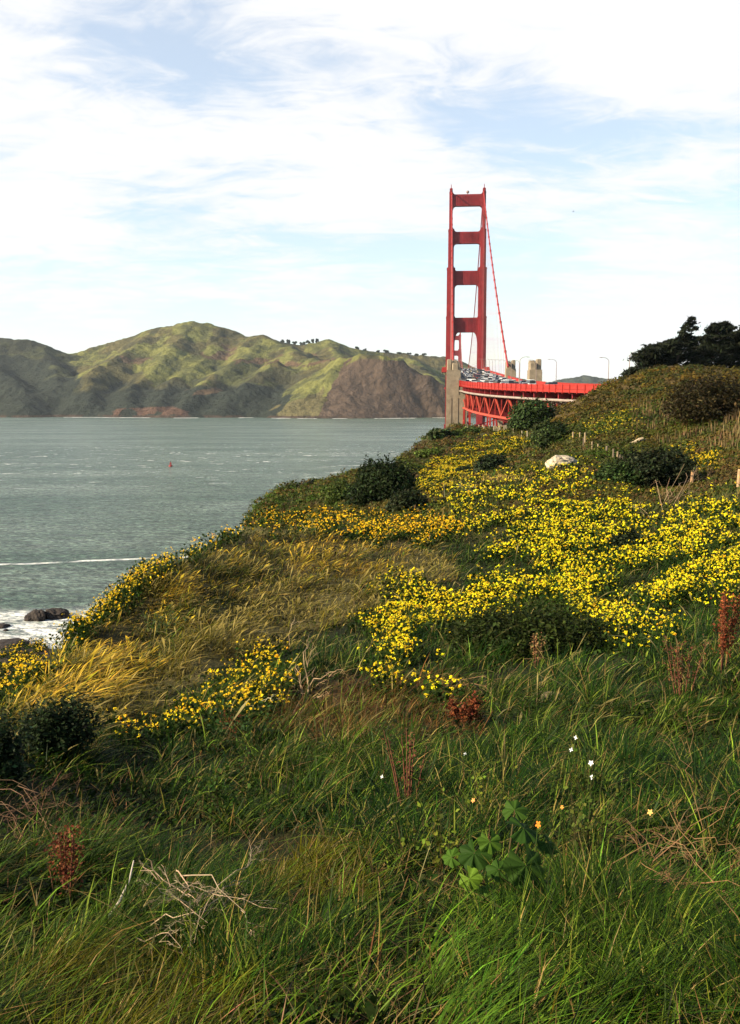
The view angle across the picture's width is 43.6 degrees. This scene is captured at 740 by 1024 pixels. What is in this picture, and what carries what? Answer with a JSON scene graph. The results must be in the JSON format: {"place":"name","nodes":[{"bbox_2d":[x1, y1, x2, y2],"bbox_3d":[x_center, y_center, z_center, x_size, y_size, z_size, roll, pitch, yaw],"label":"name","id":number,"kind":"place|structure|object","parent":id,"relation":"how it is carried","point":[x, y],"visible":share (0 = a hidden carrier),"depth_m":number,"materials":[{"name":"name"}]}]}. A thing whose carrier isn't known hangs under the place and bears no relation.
{"place":"outdoors","nodes":[
{"label":"outdoors","id":0,"kind":"place"},
{"bbox_2d":[0,417,495,648],"bbox_3d":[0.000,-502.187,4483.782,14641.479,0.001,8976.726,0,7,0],"label":"water","id":1,"kind":"structure","parent":0,"point":[91,508],"depth_m":468.24,"materials":[{"name":"grey liquid"}]},
{"bbox_2d":[0,623,9,628],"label":"sea rock","id":2,"kind":"object","parent":1,"relation":"in","point":[3,625],"visible":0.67,"depth_m":167.58,"materials":[{"name":"grey stone"}]},
{"bbox_2d":[0,638,29,647],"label":"sea rock","id":3,"kind":"object","parent":1,"relation":"in","point":[4,642],"visible":0.59,"depth_m":155.74,"materials":[{"name":"grey stone"}]},
{"bbox_2d":[24,609,46,621],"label":"sea rock","id":4,"kind":"object","parent":1,"relation":"in","point":[35,615],"visible":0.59,"depth_m":172.53,"materials":[{"name":"grey stone"}]},
{"bbox_2d":[45,608,69,619],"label":"sea rock","id":5,"kind":"object","parent":1,"relation":"in","point":[53,613],"visible":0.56,"depth_m":174.38,"materials":[{"name":"grey stone"}]},
{"bbox_2d":[0,321,565,417],"bbox_3d":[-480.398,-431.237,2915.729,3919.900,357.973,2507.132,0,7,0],"label":"hills","id":6,"kind":"structure","parent":0,"point":[191,369],"depth_m":2392.99,"materials":[{"name":"green plant"}]},
{"bbox_2d":[0,365,739,1023],"bbox_3d":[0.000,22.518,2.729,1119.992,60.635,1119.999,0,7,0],"label":"ground","id":7,"kind":"structure","parent":0,"point":[124,633],"depth_m":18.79,"materials":[{"name":"green plant"}]},
{"bbox_2d":[0,694,41,791],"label":"bush","id":8,"kind":"object","parent":7,"relation":"on","point":[11,756],"visible":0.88,"depth_m":8.20,"materials":[{"name":"green plant"}]},
{"bbox_2d":[13,678,109,775],"bbox_3d":[-3.267,2.333,9.755,1.053,1.097,1.053,0,7,0],"label":"bush","id":9,"kind":"object","parent":7,"relation":"on","point":[62,729],"visible":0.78,"depth_m":9.62,"materials":[{"name":"green plant"}]},
{"bbox_2d":[0,764,122,862],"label":"dead branch","id":10,"kind":"object","parent":7,"relation":"on","point":[28,808],"visible":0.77,"depth_m":6.19,"materials":[{"name":"brown wood"}]},
{"bbox_2d":[36,818,99,908],"bbox_3d":[-1.595,1.897,4.930,0.337,0.532,0.278,6,9,41],"label":"dock plant","id":11,"kind":"object","parent":7,"relation":"on","point":[71,856],"visible":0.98,"depth_m":4.91,"materials":[{"name":"brown plant"}]},
{"bbox_2d":[0,532,222,724],"bbox_3d":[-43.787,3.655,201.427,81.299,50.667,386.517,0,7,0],"label":"yellow flowers","id":12,"kind":"object","parent":7,"relation":"on","point":[106,608],"visible":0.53,"depth_m":21.82,"materials":[{"name":"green plant"}]},
{"bbox_2d":[97,814,127,845],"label":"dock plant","id":13,"kind":"object","parent":7,"relation":"on","point":[115,827],"visible":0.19,"depth_m":6.40,"materials":[{"name":"green plant"}]},
{"bbox_2d":[108,860,133,915],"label":"dead branch","id":14,"kind":"object","parent":7,"relation":"on","point":[121,896],"visible":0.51,"depth_m":4.68,"materials":[{"name":"white wood"}]},
{"bbox_2d":[141,611,189,637],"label":"leafy plant","id":15,"kind":"object","parent":7,"relation":"on","point":[159,628],"visible":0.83,"depth_m":20.12,"materials":[{"name":"green plant"}]},
{"bbox_2d":[89,636,315,759],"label":"yellow flowers","id":16,"kind":"object","parent":7,"relation":"on","point":[265,653],"visible":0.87,"depth_m":13.43,"materials":[{"name":"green plant"}]},
{"bbox_2d":[135,839,285,958],"bbox_3d":[-0.729,1.757,4.257,0.702,0.237,1.050,-2,7,-16],"label":"dead branch","id":17,"kind":"object","parent":7,"relation":"on","point":[213,893],"visible":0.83,"depth_m":4.26,"materials":[{"name":"beige wood"}]},
{"bbox_2d":[185,761,255,826],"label":"leafy plant","id":18,"kind":"object","parent":7,"relation":"on","point":[215,791],"visible":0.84,"depth_m":7.83,"materials":[{"name":"green plant"}]},
{"bbox_2d":[219,710,247,741],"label":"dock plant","id":19,"kind":"object","parent":7,"relation":"on","point":[233,722],"visible":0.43,"depth_m":11.75,"materials":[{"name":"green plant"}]},
{"bbox_2d":[195,695,283,744],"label":"leafy plant","id":20,"kind":"object","parent":7,"relation":"on","point":[241,719],"visible":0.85,"depth_m":11.55,"materials":[{"name":"green plant"}]},
{"bbox_2d":[224,726,277,777],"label":"leafy plant","id":21,"kind":"object","parent":7,"relation":"on","point":[242,751],"visible":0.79,"depth_m":9.55,"materials":[{"name":"green plant"}]},
{"bbox_2d":[284,641,344,697],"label":"dead branch","id":22,"kind":"object","parent":7,"relation":"on","point":[328,672],"visible":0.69,"depth_m":14.54,"materials":[{"name":"brown wood"}]},
{"bbox_2d":[316,479,355,504],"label":"bush","id":23,"kind":"object","parent":7,"relation":"on","point":[335,492],"visible":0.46,"depth_m":74.10,"materials":[{"name":"green plant"}]},
{"bbox_2d":[202,504,470,551],"bbox_3d":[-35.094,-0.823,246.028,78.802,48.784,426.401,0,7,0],"label":"yellow flowers","id":24,"kind":"object","parent":7,"relation":"on","point":[401,527],"visible":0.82,"depth_m":38.95,"materials":[{"name":"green plant"}]},
{"bbox_2d":[342,453,423,505],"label":"bush","id":25,"kind":"object","parent":7,"relation":"on","point":[380,482],"visible":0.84,"depth_m":61.17,"materials":[{"name":"green plant"}]},
{"bbox_2d":[376,724,431,805],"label":"dock plant","id":26,"kind":"object","parent":7,"relation":"on","point":[410,776],"visible":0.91,"depth_m":6.71,"materials":[{"name":"brown plant"}]},
{"bbox_2d":[382,787,425,873],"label":"leafy plant","id":27,"kind":"object","parent":7,"relation":"on","point":[403,843],"visible":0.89,"depth_m":5.24,"materials":[{"name":"green plant"}]},
{"bbox_2d":[383,487,428,514],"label":"bush","id":28,"kind":"object","parent":7,"relation":"on","point":[403,500],"visible":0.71,"depth_m":50.04,"materials":[{"name":"green plant"}]},
{"bbox_2d":[398,462,424,470],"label":"bush","id":29,"kind":"object","parent":7,"relation":"on","point":[414,465],"visible":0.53,"depth_m":104.24,"materials":[{"name":"green plant"}]},
{"bbox_2d":[411,447,444,457],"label":"bush","id":30,"kind":"object","parent":7,"relation":"on","point":[425,453],"visible":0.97,"depth_m":126.37,"materials":[{"name":"green plant"}]},
{"bbox_2d":[340,561,535,716],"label":"yellow flowers","id":31,"kind":"object","parent":7,"relation":"on","point":[416,598],"visible":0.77,"depth_m":20.27,"materials":[{"name":"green plant"}]},
{"bbox_2d":[414,781,467,883],"bbox_3d":[0.386,1.730,4.963,0.288,0.578,0.237,3,7,23],"label":"leafy plant","id":32,"kind":"object","parent":7,"relation":"on","point":[436,860],"visible":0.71,"depth_m":4.97,"materials":[{"name":"green plant"}]},
{"bbox_2d":[426,427,457,440],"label":"bush","id":33,"kind":"object","parent":7,"relation":"on","point":[434,433],"visible":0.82,"depth_m":141.95,"materials":[{"name":"green plant"}]},
{"bbox_2d":[454,465,471,473],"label":"bush","id":34,"kind":"object","parent":7,"relation":"on","point":[462,468],"visible":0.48,"depth_m":91.54,"materials":[{"name":"green plant"}]},
{"bbox_2d":[442,690,485,726],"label":"dock plant","id":35,"kind":"object","parent":7,"relation":"on","point":[474,704],"visible":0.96,"depth_m":10.17,"materials":[{"name":"brown plant"}]},
{"bbox_2d":[456,425,482,435],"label":"bush","id":36,"kind":"object","parent":7,"relation":"on","point":[464,430],"visible":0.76,"depth_m":144.19,"materials":[{"name":"green plant"}]},
{"bbox_2d":[466,798,474,875],"bbox_3d":[0.536,1.768,4.928,0.052,0.512,0.012,6,9,40],"label":"orange blossom","id":37,"kind":"object","parent":7,"relation":"on","point":[472,800],"visible":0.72,"depth_m":4.91,"materials":[{"name":"green plant"}]},
{"bbox_2d":[412,426,529,496],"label":"yellow flowers","id":38,"kind":"object","parent":7,"relation":"on","point":[436,472],"visible":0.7,"depth_m":112.96,"materials":[{"name":"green plant"}]},
{"bbox_2d":[453,756,521,832],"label":"leafy plant","id":39,"kind":"object","parent":7,"relation":"on","point":[489,790],"visible":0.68,"depth_m":5.90,"materials":[{"name":"green plant"}]},
{"bbox_2d":[240,363,739,531],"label":"scrub","id":40,"kind":"object","parent":7,"relation":"on","point":[723,434],"visible":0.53,"depth_m":81.78,"materials":[{"name":"green plant"}]},
{"bbox_2d":[472,452,513,472],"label":"bush","id":41,"kind":"object","parent":7,"relation":"on","point":[487,462],"visible":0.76,"depth_m":83.50,"materials":[{"name":"green plant"}]},
{"bbox_2d":[441,650,548,699],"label":"dead branch","id":42,"kind":"object","parent":7,"relation":"on","point":[486,680],"visible":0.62,"depth_m":12.23,"materials":[{"name":"brown wood"}]},
{"bbox_2d":[442,800,557,905],"bbox_3d":[0.623,1.725,4.404,0.547,0.564,0.737,0,7,0],"label":"mallow plant","id":43,"kind":"object","parent":7,"relation":"on","point":[467,858],"visible":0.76,"depth_m":4.31,"materials":[{"name":"green plant"}]},
{"bbox_2d":[442,184,604,427],"bbox_3d":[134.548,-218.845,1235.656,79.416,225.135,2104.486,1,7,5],"label":"suspension bridge","id":44,"kind":"structure","parent":7,"relation":"on","point":[488,400],"depth_m":471.25,"materials":[{"name":"metal"}]},
{"bbox_2d":[526,380,534,383],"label":"van","id":45,"kind":"object","parent":44,"relation":"on","point":[530,381],"visible":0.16,"depth_m":300.30,"materials":[{"name":"white paint"}]},
{"bbox_2d":[438,595,622,663],"bbox_3d":[2.837,2.099,16.345,3.195,1.237,2.955,0,7,0],"label":"bush","id":46,"kind":"object","parent":7,"relation":"on","point":[562,629],"visible":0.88,"depth_m":15.77,"materials":[{"name":"green plant"}]},
{"bbox_2d":[506,395,557,429],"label":"bush","id":47,"kind":"object","parent":7,"relation":"on","point":[525,414],"visible":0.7,"depth_m":126.00,"materials":[{"name":"green plant"}]},
{"bbox_2d":[528,631,545,667],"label":"dock plant","id":48,"kind":"object","parent":7,"relation":"on","point":[535,651],"visible":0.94,"depth_m":14.37,"materials":[{"name":"brown plant"}]},
{"bbox_2d":[535,821,540,850],"bbox_3d":[0.757,1.673,4.244,0.055,0.535,0.015,6,9,43],"label":"orange blossom","id":49,"kind":"object","parent":7,"relation":"on","point":[538,824],"visible":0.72,"depth_m":4.21,"materials":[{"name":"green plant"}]},
{"bbox_2d":[533,691,563,702],"bbox_3d":[2.252,2.346,11.633,0.424,0.196,0.351,0,7,0],"label":"boulder","id":50,"kind":"object","parent":7,"relation":"on","point":[546,696],"visible":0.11,"depth_m":11.55,"materials":[{"name":"grey stone"}]},
{"bbox_2d":[528,418,572,449],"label":"bush","id":51,"kind":"object","parent":7,"relation":"on","point":[545,433],"visible":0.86,"depth_m":97.48,"materials":[{"name":"green plant"}]},
{"bbox_2d":[555,805,563,867],"bbox_3d":[0.952,1.723,4.672,0.049,0.510,0.011,6,9,39],"label":"orange blossom","id":52,"kind":"object","parent":7,"relation":"on","point":[561,807],"visible":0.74,"depth_m":4.66,"materials":[{"name":"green plant"}]},
{"bbox_2d":[545,455,577,468],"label":"boulder","id":53,"kind":"object","parent":7,"relation":"on","point":[556,459],"visible":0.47,"depth_m":65.55,"materials":[{"name":"beige stone"}]},
{"bbox_2d":[415,448,739,671],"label":"yellow flowers","id":54,"kind":"object","parent":7,"relation":"on","point":[547,556],"visible":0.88,"depth_m":28.89,"materials":[{"name":"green plant"}]},
{"bbox_2d":[529,762,626,862],"bbox_3d":[1.135,1.699,5.092,0.529,0.565,0.386,0,7,0],"label":"leafy plant","id":55,"kind":"object","parent":7,"relation":"on","point":[582,829],"visible":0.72,"depth_m":5.06,"materials":[{"name":"green plant"}]},
{"bbox_2d":[538,734,623,808],"bbox_3d":[1.425,1.804,6.281,0.573,0.567,0.420,1,7,10],"label":"leafy plant","id":56,"kind":"object","parent":7,"relation":"on","point":[581,775],"visible":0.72,"depth_m":6.27,"materials":[{"name":"green plant"}]},
{"bbox_2d":[586,761,593,802],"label":"white wildflower","id":57,"kind":"object","parent":7,"relation":"on","point":[591,762],"visible":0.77,"depth_m":6.01,"materials":[{"name":"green plant"}]},
{"bbox_2d":[565,409,648,440],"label":"yellow flowers","id":58,"kind":"object","parent":7,"relation":"on","point":[609,424],"visible":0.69,"depth_m":93.16,"materials":[{"name":"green plant"}]},
{"bbox_2d":[592,459,648,487],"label":"bush","id":59,"kind":"object","parent":7,"relation":"on","point":[617,472],"visible":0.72,"depth_m":53.65,"materials":[{"name":"green plant"}]},
{"bbox_2d":[609,526,651,553],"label":"bush","id":60,"kind":"object","parent":7,"relation":"on","point":[623,538],"visible":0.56,"depth_m":29.99,"materials":[{"name":"green plant"}]},
{"bbox_2d":[618,365,646,378],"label":"cypress tree","id":61,"kind":"object","parent":7,"relation":"on","point":[630,371],"visible":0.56,"depth_m":143.76,"materials":[{"name":"green plant"}]},
{"bbox_2d":[630,437,646,444],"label":"fallen log","id":62,"kind":"object","parent":7,"relation":"on","point":[640,439],"visible":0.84,"depth_m":81.17,"materials":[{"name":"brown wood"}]},
{"bbox_2d":[642,809,652,877],"bbox_3d":[1.307,1.651,4.377,0.054,0.514,0.014,6,9,42],"label":"orange blossom","id":63,"kind":"object","parent":7,"relation":"on","point":[650,812],"visible":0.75,"depth_m":4.36,"materials":[{"name":"green plant"}]},
{"bbox_2d":[623,338,687,369],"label":"cypress tree","id":64,"kind":"object","parent":7,"relation":"on","point":[650,355],"visible":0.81,"depth_m":147.05,"materials":[{"name":"green plant"}]},
{"bbox_2d":[610,439,703,489],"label":"bush","id":65,"kind":"object","parent":7,"relation":"on","point":[662,469],"visible":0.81,"depth_m":53.63,"materials":[{"name":"green plant"}]},
{"bbox_2d":[605,709,739,904],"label":"dead branch","id":66,"kind":"object","parent":7,"relation":"on","point":[676,826],"visible":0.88,"depth_m":4.09,"materials":[{"name":"brown wood"}]},
{"bbox_2d":[627,461,719,518],"bbox_3d":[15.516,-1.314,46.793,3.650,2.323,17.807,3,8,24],"label":"dead branch","id":67,"kind":"object","parent":7,"relation":"on","point":[681,489],"visible":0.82,"depth_m":44.57,"materials":[{"name":"brown wood"}]},
{"bbox_2d":[658,634,712,701],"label":"dock plant","id":68,"kind":"object","parent":7,"relation":"on","point":[677,658],"visible":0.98,"depth_m":10.13,"materials":[{"name":"brown plant"}]},
{"bbox_2d":[667,316,709,365],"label":"cypress tree","id":69,"kind":"object","parent":7,"relation":"on","point":[688,326],"visible":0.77,"depth_m":149.41,"materials":[{"name":"green plant"}]},
{"bbox_2d":[690,470,694,482],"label":"fence post","id":70,"kind":"object","parent":7,"relation":"on","point":[693,472],"visible":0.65,"depth_m":53.07,"materials":[{"name":"brown wood"}]},
{"bbox_2d":[655,366,739,420],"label":"bush","id":71,"kind":"object","parent":7,"relation":"on","point":[704,398],"visible":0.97,"depth_m":82.63,"materials":[{"name":"green plant"}]},
{"bbox_2d":[668,442,729,470],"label":"yellow flowers","id":72,"kind":"object","parent":7,"relation":"on","point":[707,457],"visible":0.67,"depth_m":61.73,"materials":[{"name":"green plant"}]},
{"bbox_2d":[687,335,713,361],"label":"cypress tree","id":73,"kind":"object","parent":7,"relation":"on","point":[701,338],"visible":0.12,"depth_m":157.18,"materials":[{"name":"green plant"}]},
{"bbox_2d":[698,320,739,366],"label":"cypress tree","id":74,"kind":"object","parent":7,"relation":"on","point":[723,333],"visible":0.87,"depth_m":155.00,"materials":[{"name":"green plant"}]},
{"bbox_2d":[707,590,739,672],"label":"dock plant","id":75,"kind":"object","parent":7,"relation":"on","point":[723,641],"visible":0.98,"depth_m":11.01,"materials":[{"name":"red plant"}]},
{"bbox_2d":[713,330,738,367],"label":"cypress tree","id":76,"kind":"object","parent":7,"relation":"on","point":[729,364],"visible":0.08,"depth_m":163.64,"materials":[{"name":"green plant"}]},
{"bbox_2d":[730,325,739,367],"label":"cypress tree","id":77,"kind":"object","parent":7,"relation":"on","point":[736,355],"visible":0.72,"depth_m":157.78,"materials":[{"name":"green plant"}]},
{"bbox_2d":[736,469,739,486],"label":"fence post","id":78,"kind":"object","parent":7,"relation":"on","point":[738,478],"visible":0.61,"depth_m":43.08,"materials":[{"name":"brown wood"}]},
{"bbox_2d":[0,0,739,381],"label":"sky","id":79,"kind":"structure","parent":0,"point":[278,170],"materials":[{"name":"white"}]},
{"bbox_2d":[552,375,615,384],"bbox_3d":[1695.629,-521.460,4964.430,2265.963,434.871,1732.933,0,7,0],"label":"distant hill","id":80,"kind":"structure","parent":0,"point":[585,379],"depth_m":5093.01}
]}

